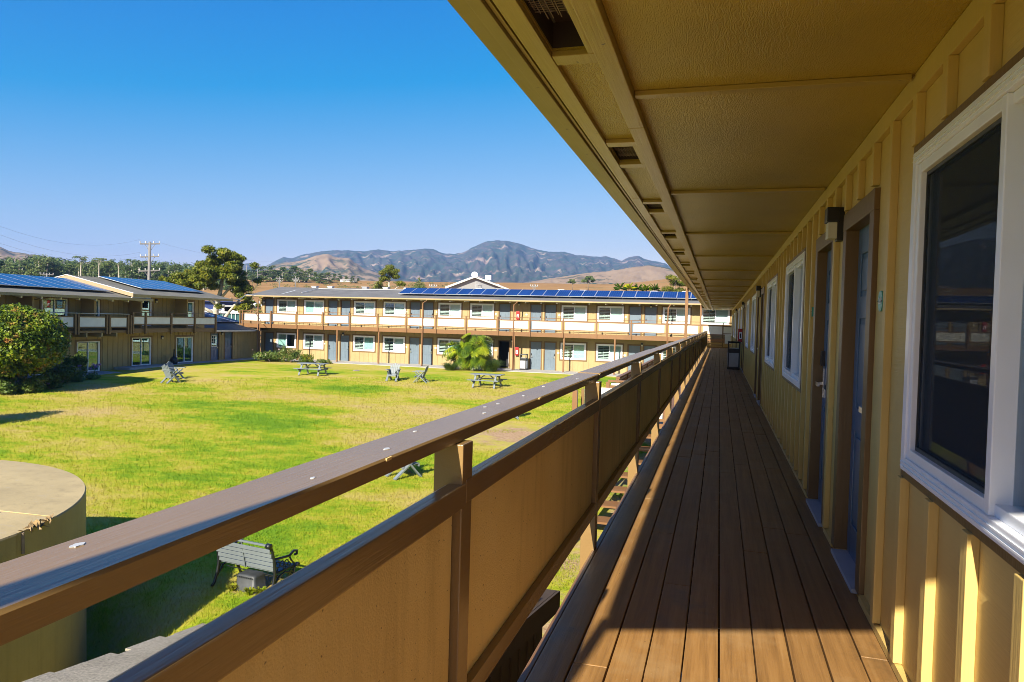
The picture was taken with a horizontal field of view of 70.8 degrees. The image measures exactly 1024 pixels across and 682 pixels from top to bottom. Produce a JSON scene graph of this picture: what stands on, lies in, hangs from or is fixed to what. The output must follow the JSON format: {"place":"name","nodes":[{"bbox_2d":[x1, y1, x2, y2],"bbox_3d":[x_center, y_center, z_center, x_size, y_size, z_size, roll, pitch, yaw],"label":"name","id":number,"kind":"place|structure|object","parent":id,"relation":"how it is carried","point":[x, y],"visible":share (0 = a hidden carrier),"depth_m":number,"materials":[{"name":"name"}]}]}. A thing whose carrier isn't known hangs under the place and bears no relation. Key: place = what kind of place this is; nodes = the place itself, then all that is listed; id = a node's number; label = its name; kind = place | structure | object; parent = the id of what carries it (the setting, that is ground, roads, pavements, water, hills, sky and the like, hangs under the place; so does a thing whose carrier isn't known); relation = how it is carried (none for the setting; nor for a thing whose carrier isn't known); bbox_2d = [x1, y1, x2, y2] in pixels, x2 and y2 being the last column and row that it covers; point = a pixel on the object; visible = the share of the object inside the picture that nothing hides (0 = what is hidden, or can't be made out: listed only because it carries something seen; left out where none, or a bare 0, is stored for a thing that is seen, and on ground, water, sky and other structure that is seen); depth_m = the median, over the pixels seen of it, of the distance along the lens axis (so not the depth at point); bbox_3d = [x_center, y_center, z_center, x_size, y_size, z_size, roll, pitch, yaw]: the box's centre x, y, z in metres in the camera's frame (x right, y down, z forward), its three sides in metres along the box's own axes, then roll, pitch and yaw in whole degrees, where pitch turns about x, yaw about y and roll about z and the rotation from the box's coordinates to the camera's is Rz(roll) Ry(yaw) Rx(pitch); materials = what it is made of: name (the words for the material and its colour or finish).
{"place":"outdoors","nodes":[
{"label":"outdoors","id":0,"kind":"place"},
{"bbox_2d":[0,247,101,263],"bbox_3d":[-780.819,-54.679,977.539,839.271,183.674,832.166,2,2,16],"label":"tan hill","id":1,"kind":"structure","parent":0,"point":[4,253],"depth_m":1011.93,"materials":[{"name":"brown soil"}]},
{"bbox_2d":[258,254,393,280],"bbox_3d":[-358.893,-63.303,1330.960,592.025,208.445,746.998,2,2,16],"label":"tan hill","id":2,"kind":"structure","parent":0,"point":[331,264],"depth_m":1261.69,"materials":[{"name":"brown plant"}]},
{"bbox_2d":[0,0,667,266],"label":"sky","id":3,"kind":"structure","parent":0,"point":[262,131],"materials":[{"name":"blue"}]},
{"bbox_2d":[0,359,719,681],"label":"lawn","id":4,"kind":"structure","parent":0,"point":[252,369],"depth_m":25.28,"materials":[{"name":"plant"}]},
{"bbox_2d":[0,378,17,395],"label":"bush","id":5,"kind":"object","parent":4,"relation":"on","point":[9,388],"visible":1,"depth_m":34.79,"materials":[{"name":"green plant"}]},
{"bbox_2d":[19,374,47,392],"bbox_3d":[-23.943,2.155,35.995,1.158,0.990,1.377,2,2,30],"label":"bush","id":6,"kind":"object","parent":4,"relation":"on","point":[37,381],"visible":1,"depth_m":35.76,"materials":[{"name":"green plant"}]},
{"bbox_2d":[0,302,71,382],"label":"shrub","id":7,"kind":"object","parent":4,"relation":"on","point":[33,341],"visible":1,"depth_m":35.13,"materials":[{"name":"green plant"}]},
{"bbox_2d":[0,460,86,681],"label":"water tank","id":8,"kind":"object","parent":4,"relation":"on","point":[42,507],"visible":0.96,"depth_m":10.11,"materials":[{"name":"beige paint"}]},
{"bbox_2d":[42,372,63,388],"bbox_3d":[-23.922,2.107,37.272,1.265,1.057,1.238,1,2,-23],"label":"bush","id":9,"kind":"object","parent":4,"relation":"on","point":[53,381],"visible":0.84,"depth_m":37.16,"materials":[{"name":"green plant"}]},
{"bbox_2d":[46,364,80,382],"bbox_3d":[-24.565,1.852,39.315,1.702,1.249,1.579,1,2,-14],"label":"bush","id":10,"kind":"object","parent":4,"relation":"on","point":[65,373],"visible":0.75,"depth_m":39.12,"materials":[{"name":"green plant"}]},
{"bbox_2d":[60,352,88,375],"bbox_3d":[-24.931,1.447,41.294,1.582,1.661,1.543,2,2,16],"label":"bush","id":11,"kind":"object","parent":4,"relation":"on","point":[80,359],"visible":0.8,"depth_m":40.99,"materials":[{"name":"green plant"}]},
{"bbox_2d":[0,273,153,375],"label":"motel wing","id":12,"kind":"structure","parent":4,"relation":"on","point":[92,316],"depth_m":44.33,"materials":[{"name":"wood"}]},
{"bbox_2d":[42,298,67,315],"bbox_3d":[-27.226,-1.671,42.801,0.120,1.710,1.720,2,2,16],"label":"window","id":13,"kind":"structure","parent":12,"relation":"in","point":[58,305],"depth_m":42.88,"materials":[{"name":"glass"}]},
{"bbox_2d":[77,341,99,371],"bbox_3d":[-26.631,0.969,45.193,0.120,1.890,1.720,2,2,16],"label":"sliding door","id":14,"kind":"structure","parent":12,"relation":"in","point":[91,349],"depth_m":45.43,"materials":[{"name":"glass"}]},
{"bbox_2d":[84,363,100,379],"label":"flower clump","id":15,"kind":"object","parent":4,"relation":"on","point":[92,376],"visible":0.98,"depth_m":41.49,"materials":[{"name":"green plant"}]},
{"bbox_2d":[57,274,232,365],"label":"motel wing","id":16,"kind":"structure","parent":4,"relation":"on","point":[176,318],"depth_m":50.92,"materials":[{"name":"wood"}]},
{"bbox_2d":[132,337,150,365],"bbox_3d":[-25.428,0.714,49.343,0.120,1.910,1.710,2,2,16],"label":"sliding door","id":17,"kind":"structure","parent":16,"relation":"in","point":[141,348],"depth_m":49.36,"materials":[{"name":"glass"}]},
{"bbox_2d":[142,301,151,325],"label":"sliding door","id":18,"kind":"structure","parent":16,"relation":"in","point":[146,306],"depth_m":49.76,"materials":[{"name":"white glass"}]},
{"bbox_2d":[176,337,192,362],"bbox_3d":[-24.284,0.633,53.310,0.120,1.890,1.710,2,2,16],"label":"sliding door","id":19,"kind":"structure","parent":16,"relation":"in","point":[184,345],"depth_m":53.32,"materials":[{"name":"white glass"}]},
{"bbox_2d":[160,364,180,383],"bbox_3d":[-19.318,1.843,40.748,0.770,1.079,0.883,2,2,27],"label":"garden chair","id":20,"kind":"object","parent":4,"relation":"on","point":[167,371],"visible":1,"depth_m":40.56,"materials":[{"name":"grey paint"}]},
{"bbox_2d":[166,361,185,378],"bbox_3d":[-19.856,1.719,42.455,0.883,1.079,0.770,2,2,6],"label":"garden chair","id":21,"kind":"object","parent":4,"relation":"on","point":[170,365],"visible":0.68,"depth_m":42.58,"materials":[{"name":"grey paint"}]},
{"bbox_2d":[114,359,250,369],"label":"walkway","id":22,"kind":"structure","parent":4,"relation":"on","point":[136,367],"depth_m":49.44,"materials":[{"name":"grey concrete"}]},
{"bbox_2d":[204,312,267,360],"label":"link building","id":23,"kind":"structure","parent":4,"relation":"on","point":[235,340],"depth_m":58.55,"materials":[{"name":"beige paint"}]},
{"bbox_2d":[211,333,217,359],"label":"door","id":24,"kind":"structure","parent":23,"relation":"in","point":[214,337],"depth_m":56.58,"materials":[{"name":"blue paint"}]},
{"bbox_2d":[225,332,231,358],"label":"door","id":25,"kind":"structure","parent":23,"relation":"in","point":[228,335],"depth_m":58.15,"materials":[{"name":"blue paint"}]},
{"bbox_2d":[235,569,266,593],"bbox_3d":[-4.574,4.199,12.626,0.470,0.285,0.352,2,2,22],"label":"plastic tub","id":26,"kind":"object","parent":4,"relation":"on","point":[248,578],"visible":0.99,"depth_m":12.51,"materials":[{"name":"plastic"}]},
{"bbox_2d":[210,539,299,586],"bbox_3d":[-4.548,3.867,12.715,1.378,0.974,0.813,2,2,24],"label":"park bench","id":27,"kind":"object","parent":4,"relation":"on","point":[239,554],"visible":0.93,"depth_m":12.46,"materials":[{"name":"wood"}]},
{"bbox_2d":[252,348,283,361],"bbox_3d":[-19.036,1.202,57.014,2.565,1.249,2.848,2,2,16],"label":"bush","id":28,"kind":"object","parent":4,"relation":"on","point":[269,356],"visible":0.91,"depth_m":56.44,"materials":[{"name":"green plant"}]},
{"bbox_2d":[277,345,302,361],"bbox_3d":[-17.478,1.016,56.654,2.033,1.485,1.450,1,2,-6],"label":"bush","id":29,"kind":"object","parent":4,"relation":"on","point":[290,354],"visible":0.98,"depth_m":56.43,"materials":[{"name":"green plant"}]},
{"bbox_2d":[22,589,559,681],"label":"shed","id":30,"kind":"structure","parent":4,"relation":"on","point":[510,666],"depth_m":3.42,"materials":[{"name":"concrete"}]},
{"bbox_2d":[298,354,314,362],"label":"bush","id":31,"kind":"object","parent":4,"relation":"on","point":[305,358],"visible":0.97,"depth_m":56.33,"materials":[{"name":"green plant"}]},
{"bbox_2d":[293,362,328,375],"bbox_3d":[-12.661,1.790,45.793,1.860,0.773,1.716,2,2,10],"label":"picnic table","id":32,"kind":"object","parent":4,"relation":"on","point":[319,367],"visible":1,"depth_m":45.57,"materials":[{"name":"grey paint"}]},
{"bbox_2d":[385,363,400,381],"bbox_3d":[-7.187,1.886,43.583,0.770,1.079,0.883,2,2,9],"label":"garden chair","id":33,"kind":"object","parent":4,"relation":"on","point":[391,371],"visible":1,"depth_m":43.72,"materials":[{"name":"grey paint"}]},
{"bbox_2d":[385,462,421,479],"bbox_3d":[-3.072,3.329,20.479,0.883,1.079,0.770,0,2,-37],"label":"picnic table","id":34,"kind":"object","parent":4,"relation":"on","point":[401,472],"visible":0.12,"depth_m":20.26,"materials":[{"name":"grey paint"}]},
{"bbox_2d":[412,366,428,382],"bbox_3d":[-5.416,1.954,42.978,0.883,1.079,0.770,2,2,9],"label":"garden chair","id":35,"kind":"object","parent":4,"relation":"on","point":[422,375],"visible":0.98,"depth_m":42.76,"materials":[{"name":"grey paint"}]},
{"bbox_2d":[239,357,619,376],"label":"walkway","id":36,"kind":"structure","parent":4,"relation":"on","point":[439,366],"depth_m":55.60,"materials":[{"name":"concrete"}]},
{"bbox_2d":[519,354,527,369],"bbox_3d":[0.888,1.587,54.686,0.537,1.208,0.529,2,2,16],"label":"trash bin","id":37,"kind":"object","parent":36,"relation":"on","point":[523,363],"visible":1,"depth_m":54.46,"materials":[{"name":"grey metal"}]},
{"bbox_2d":[442,333,494,370],"bbox_3d":[-3.189,0.912,53.146,4.038,3.086,2.846,2,2,16],"label":"leafy plant","id":38,"kind":"object","parent":4,"relation":"on","point":[468,354],"visible":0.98,"depth_m":52.50,"materials":[{"name":"green plant"}]},
{"bbox_2d":[239,286,731,374],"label":"motel wing","id":39,"kind":"structure","parent":4,"relation":"on","point":[586,329],"depth_m":56.13,"materials":[{"name":"wood"}]},
{"bbox_2d":[265,333,272,351],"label":"door","id":40,"kind":"structure","parent":39,"relation":"in","point":[269,336],"depth_m":61.88,"materials":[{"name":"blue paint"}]},
{"bbox_2d":[266,299,272,323],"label":"door","id":41,"kind":"structure","parent":39,"relation":"in","point":[269,302],"depth_m":61.80,"materials":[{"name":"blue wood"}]},
{"bbox_2d":[276,333,295,347],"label":"window","id":42,"kind":"structure","parent":39,"relation":"in","point":[281,337],"depth_m":61.47,"materials":[{"name":"white plastic"}]},
{"bbox_2d":[277,299,296,312],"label":"window","id":43,"kind":"structure","parent":39,"relation":"in","point":[291,304],"depth_m":61.25,"materials":[{"name":"white plastic"}]},
{"bbox_2d":[303,334,323,348],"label":"window","id":44,"kind":"structure","parent":39,"relation":"in","point":[317,341],"depth_m":60.59,"materials":[{"name":"white plastic"}]},
{"bbox_2d":[304,300,323,313],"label":"window","id":45,"kind":"structure","parent":39,"relation":"in","point":[310,306],"depth_m":60.57,"materials":[{"name":"white plastic"}]},
{"bbox_2d":[328,335,335,359],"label":"door","id":46,"kind":"structure","parent":39,"relation":"in","point":[332,338],"depth_m":60.20,"materials":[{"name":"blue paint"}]},
{"bbox_2d":[329,301,336,325],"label":"door","id":47,"kind":"structure","parent":39,"relation":"in","point":[332,304],"depth_m":60.11,"materials":[{"name":"blue wood"}]},
{"bbox_2d":[341,335,348,360],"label":"door","id":48,"kind":"structure","parent":39,"relation":"in","point":[344,339],"depth_m":59.87,"materials":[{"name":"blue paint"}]},
{"bbox_2d":[341,301,349,325],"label":"door","id":49,"kind":"structure","parent":39,"relation":"in","point":[345,304],"depth_m":59.77,"materials":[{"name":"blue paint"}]},
{"bbox_2d":[353,335,374,350],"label":"window","id":50,"kind":"structure","parent":39,"relation":"in","point":[369,341],"depth_m":59.32,"materials":[{"name":"white plastic"}]},
{"bbox_2d":[354,301,374,315],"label":"window","id":51,"kind":"structure","parent":39,"relation":"in","point":[369,306],"depth_m":59.22,"materials":[{"name":"white plastic"}]},
{"bbox_2d":[383,336,404,352],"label":"window","id":52,"kind":"structure","parent":39,"relation":"in","point":[398,344],"depth_m":58.56,"materials":[{"name":"white plastic"}]},
{"bbox_2d":[383,302,405,315],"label":"window","id":53,"kind":"structure","parent":39,"relation":"in","point":[399,307],"depth_m":58.48,"materials":[{"name":"white plastic"}]},
{"bbox_2d":[410,338,418,363],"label":"door","id":54,"kind":"structure","parent":39,"relation":"in","point":[414,342],"depth_m":58.15,"materials":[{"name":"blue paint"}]},
{"bbox_2d":[410,302,419,328],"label":"door","id":55,"kind":"structure","parent":39,"relation":"in","point":[415,306],"depth_m":58.05,"materials":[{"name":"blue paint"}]},
{"bbox_2d":[423,338,431,364],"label":"door","id":56,"kind":"structure","parent":39,"relation":"in","point":[427,342],"depth_m":57.83,"materials":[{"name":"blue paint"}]},
{"bbox_2d":[424,302,432,328],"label":"door","id":57,"kind":"structure","parent":39,"relation":"in","point":[428,307],"depth_m":57.75,"materials":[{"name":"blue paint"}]},
{"bbox_2d":[437,338,460,354],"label":"window","id":58,"kind":"structure","parent":39,"relation":"in","point":[439,339],"depth_m":57.40,"materials":[{"name":"white plastic"}]},
{"bbox_2d":[438,303,460,317],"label":"window","id":59,"kind":"structure","parent":39,"relation":"in","point":[454,310],"depth_m":57.15,"materials":[{"name":"white plastic"}]},
{"bbox_2d":[470,303,493,318],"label":"window","id":60,"kind":"structure","parent":39,"relation":"in","point":[487,309],"depth_m":56.41,"materials":[{"name":"white plastic"}]},
{"bbox_2d":[499,304,509,330],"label":"door","id":61,"kind":"structure","parent":39,"relation":"in","point":[504,308],"depth_m":55.97,"materials":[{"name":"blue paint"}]},
{"bbox_2d":[530,342,540,369],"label":"door","id":62,"kind":"structure","parent":39,"relation":"in","point":[535,357],"depth_m":55.36,"materials":[{"name":"blue wood"}]},
{"bbox_2d":[531,305,541,331],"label":"door","id":63,"kind":"structure","parent":39,"relation":"in","point":[535,309],"depth_m":55.29,"materials":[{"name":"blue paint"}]},
{"bbox_2d":[544,343,555,369],"bbox_3d":[2.903,1.178,55.035,0.850,2.110,0.107,2,2,16],"label":"door","id":64,"kind":"structure","parent":39,"relation":"in","point":[549,363],"depth_m":55.05,"materials":[{"name":"blue wood"}]},
{"bbox_2d":[545,305,555,332],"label":"door","id":65,"kind":"structure","parent":39,"relation":"in","point":[550,312],"depth_m":54.97,"materials":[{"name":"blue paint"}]},
{"bbox_2d":[560,343,585,359],"bbox_3d":[4.639,0.785,54.507,1.950,1.260,0.135,2,2,16],"label":"window","id":66,"kind":"structure","parent":39,"relation":"in","point":[579,349],"depth_m":54.45,"materials":[{"name":"glass"}]},
{"bbox_2d":[561,305,586,320],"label":"window","id":67,"kind":"structure","parent":39,"relation":"in","point":[580,312],"depth_m":54.38,"materials":[{"name":"white plastic"}]},
{"bbox_2d":[596,344,622,360],"bbox_3d":[7.270,0.877,53.750,1.950,1.260,0.135,2,2,16],"label":"window","id":68,"kind":"structure","parent":39,"relation":"in","point":[618,353],"depth_m":53.74,"materials":[{"name":"white plastic"}]},
{"bbox_2d":[597,306,623,321],"bbox_3d":[7.348,-2.011,53.668,1.950,1.160,0.135,2,2,16],"label":"window","id":69,"kind":"structure","parent":39,"relation":"in","point":[616,312],"depth_m":53.62,"materials":[{"name":"white plastic"}]},
{"bbox_2d":[628,346,639,370],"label":"door","id":70,"kind":"structure","parent":39,"relation":"in","point":[632,349],"depth_m":53.29,"materials":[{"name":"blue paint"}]},
{"bbox_2d":[629,307,640,334],"bbox_3d":[9.103,-1.474,53.193,0.840,2.110,0.107,2,2,16],"label":"door","id":71,"kind":"structure","parent":39,"relation":"in","point":[635,312],"depth_m":53.21,"materials":[{"name":"blue wood"}]},
{"bbox_2d":[645,307,656,335],"bbox_3d":[10.184,-1.436,52.882,0.830,2.110,0.107,2,2,16],"label":"door","id":72,"kind":"structure","parent":39,"relation":"in","point":[650,313],"depth_m":52.89,"materials":[{"name":"blue wood"}]},
{"bbox_2d":[663,307,690,323],"bbox_3d":[11.959,-1.849,52.342,1.950,1.160,0.135,2,2,16],"label":"window","id":73,"kind":"structure","parent":39,"relation":"in","point":[680,312],"depth_m":52.31,"materials":[{"name":"white plastic"}]},
{"bbox_2d":[701,308,729,324],"bbox_3d":[14.576,-1.757,51.589,1.940,1.160,0.135,2,2,16],"label":"window","id":74,"kind":"structure","parent":39,"relation":"in","point":[720,315],"depth_m":51.54,"materials":[{"name":"white plastic"}]},
{"bbox_2d":[467,373,506,388],"bbox_3d":[-1.414,2.272,41.155,1.860,0.773,1.716,2,2,18],"label":"picnic table","id":75,"kind":"object","parent":4,"relation":"on","point":[495,381],"visible":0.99,"depth_m":40.97,"materials":[{"name":"grey paint"}]},
{"bbox_2d":[477,359,507,371],"bbox_3d":[-1.552,1.780,52.543,3.143,0.888,3.174,2,2,16],"label":"bush","id":76,"kind":"object","parent":4,"relation":"on","point":[492,365],"visible":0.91,"depth_m":52.09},
{"bbox_2d":[572,358,680,524],"bbox_3d":[4.724,2.620,24.039,1.730,3.560,19.400,2,2,16],"label":"stair landing","id":77,"kind":"object","parent":4,"relation":"on","point":[620,378],"visible":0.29,"depth_m":16.99,"materials":[{"name":"brown paint"}]},
{"bbox_2d":[447,0,1023,681],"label":"motel wing","id":78,"kind":"structure","parent":4,"relation":"on","point":[727,152],"depth_m":3.03,"materials":[{"name":"wood"}]},
{"bbox_2d":[517,348,898,681],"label":"balcony deck","id":79,"kind":"structure","parent":78,"relation":"attached to","point":[711,528],"depth_m":4.14,"materials":[{"name":"brown paint"}]},
{"bbox_2d":[0,331,707,681],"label":"balcony railing","id":80,"kind":"object","parent":79,"relation":"attached to","point":[451,577],"visible":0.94,"depth_m":1.85,"materials":[{"name":"brown paint"}]},
{"bbox_2d":[727,341,740,369],"bbox_3d":[7.540,0.486,24.484,0.422,0.950,0.416,2,2,16],"label":"trash bin","id":81,"kind":"object","parent":79,"relation":"on","point":[733,358],"visible":1,"depth_m":24.30,"materials":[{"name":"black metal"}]},
{"bbox_2d":[707,323,731,347],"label":"steps","id":82,"kind":"structure","parent":78,"relation":"attached to","point":[726,329],"depth_m":47.59,"materials":[{"name":"brown paint"}]},
{"bbox_2d":[745,300,749,347],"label":"window","id":83,"kind":"structure","parent":78,"relation":"in","point":[747,311],"depth_m":21.13,"materials":[{"name":"white plastic"}]},
{"bbox_2d":[750,294,755,352],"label":"window","id":84,"kind":"structure","parent":78,"relation":"in","point":[753,316],"depth_m":17.00,"materials":[{"name":"white plastic"}]},
{"bbox_2d":[764,276,776,367],"bbox_3d":[4.090,-0.287,11.218,0.135,1.320,2.070,2,2,16],"label":"window","id":85,"kind":"structure","parent":78,"relation":"in","point":[772,285],"depth_m":11.21,"materials":[{"name":"white plastic"}]},
{"bbox_2d":[782,251,804,388],"bbox_3d":[3.117,-0.218,7.841,0.135,1.320,1.960,2,2,16],"label":"window","id":86,"kind":"structure","parent":78,"relation":"in","point":[794,282],"depth_m":7.83,"materials":[{"name":"white plastic"}]},
{"bbox_2d":[815,250,831,504],"bbox_3d":[2.465,0.298,5.604,0.107,2.060,0.800,2,2,16],"label":"door","id":87,"kind":"structure","parent":78,"relation":"in","point":[823,356],"depth_m":5.89,"materials":[{"name":"blue paint"}]},
{"bbox_2d":[824,207,844,241],"bbox_3d":[2.206,-0.795,4.927,0.112,0.226,0.135,2,2,16],"label":"wall lamp","id":88,"kind":"object","parent":78,"relation":"attached to","point":[834,220],"visible":0.94,"depth_m":4.87,"materials":[{"name":"black metal"}]},
{"bbox_2d":[847,224,868,563],"bbox_3d":[2.080,0.326,4.268,0.107,2.060,0.760,2,2,16],"label":"door","id":89,"kind":"structure","parent":78,"relation":"in","point":[864,232],"depth_m":4.49,"materials":[{"name":"blue paint"}]},
{"bbox_2d":[900,57,1023,564],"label":"window","id":90,"kind":"structure","parent":78,"relation":"in","point":[962,439],"depth_m":2.38,"materials":[{"name":"white plastic"}]},
{"bbox_2d":[202,278,690,350],"bbox_3d":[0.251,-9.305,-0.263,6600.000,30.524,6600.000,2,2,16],"label":"field","id":91,"kind":"structure","parent":0,"point":[264,286],"depth_m":324.74,"materials":[{"name":"plant"}]},
{"bbox_2d":[29,257,45,276],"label":"pine tree","id":92,"kind":"object","parent":91,"relation":"on","point":[37,270],"visible":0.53,"depth_m":212.46,"materials":[{"name":"green plant"}]},
{"bbox_2d":[41,257,57,276],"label":"pine tree","id":93,"kind":"object","parent":91,"relation":"on","point":[47,268],"visible":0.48,"depth_m":216.43,"materials":[{"name":"green plant"}]},
{"bbox_2d":[63,263,76,274],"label":"pine tree","id":94,"kind":"object","parent":91,"relation":"on","point":[69,266],"visible":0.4,"depth_m":223.82,"materials":[{"name":"green plant"}]},
{"bbox_2d":[101,261,112,276],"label":"pine tree","id":95,"kind":"object","parent":91,"relation":"on","point":[107,264],"visible":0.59,"depth_m":231.87,"materials":[{"name":"green plant"}]},
{"bbox_2d":[0,254,222,278],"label":"forest","id":96,"kind":"object","parent":91,"relation":"on","point":[75,261],"visible":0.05,"depth_m":268.74,"materials":[{"name":"plant"}]},
{"bbox_2d":[119,264,135,278],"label":"pine tree","id":97,"kind":"object","parent":91,"relation":"on","point":[129,274],"visible":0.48,"depth_m":225.73,"materials":[{"name":"green plant"}]},
{"bbox_2d":[131,261,145,278],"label":"pine tree","id":98,"kind":"object","parent":91,"relation":"on","point":[137,265],"visible":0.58,"depth_m":228.14,"materials":[{"name":"green plant"}]},
{"bbox_2d":[139,241,159,279],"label":"utility pole","id":99,"kind":"object","parent":91,"relation":"on","point":[149,256],"visible":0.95,"depth_m":84.47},
{"bbox_2d":[158,245,263,316],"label":"cypress tree","id":100,"kind":"object","parent":91,"relation":"on","point":[209,271],"visible":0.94,"depth_m":72.92,"materials":[{"name":"green plant"}]},
{"bbox_2d":[205,301,240,312],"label":"building","id":101,"kind":"structure","parent":91,"relation":"on","point":[209,305],"depth_m":101.62,"materials":[{"name":"white"}]},
{"bbox_2d":[247,280,450,312],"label":"scrub","id":102,"kind":"object","parent":91,"relation":"on","point":[408,285],"visible":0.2,"depth_m":298.63,"materials":[{"name":"green plant"}]},
{"bbox_2d":[371,264,405,288],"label":"cypress tree","id":103,"kind":"object","parent":91,"relation":"on","point":[390,271],"visible":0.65,"depth_m":122.45,"materials":[{"name":"green plant"}]},
{"bbox_2d":[445,276,508,288],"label":"house","id":104,"kind":"structure","parent":91,"relation":"on","point":[474,282],"depth_m":87.95,"materials":[{"name":"grey"}]},
{"bbox_2d":[660,274,685,291],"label":"cypress tree","id":105,"kind":"object","parent":91,"relation":"on","point":[674,281],"visible":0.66,"depth_m":106.86,"materials":[{"name":"green plant"}]},
{"bbox_2d":[242,240,670,282],"bbox_3d":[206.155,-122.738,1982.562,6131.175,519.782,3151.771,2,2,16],"label":"mountain","id":106,"kind":"structure","parent":0,"point":[499,261],"depth_m":2415.57,"materials":[{"name":"stone"}]},
{"bbox_2d":[525,265,677,283],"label":"tan hill","id":107,"kind":"structure","parent":0,"point":[639,274],"depth_m":969.07,"materials":[{"name":"brown plant"}]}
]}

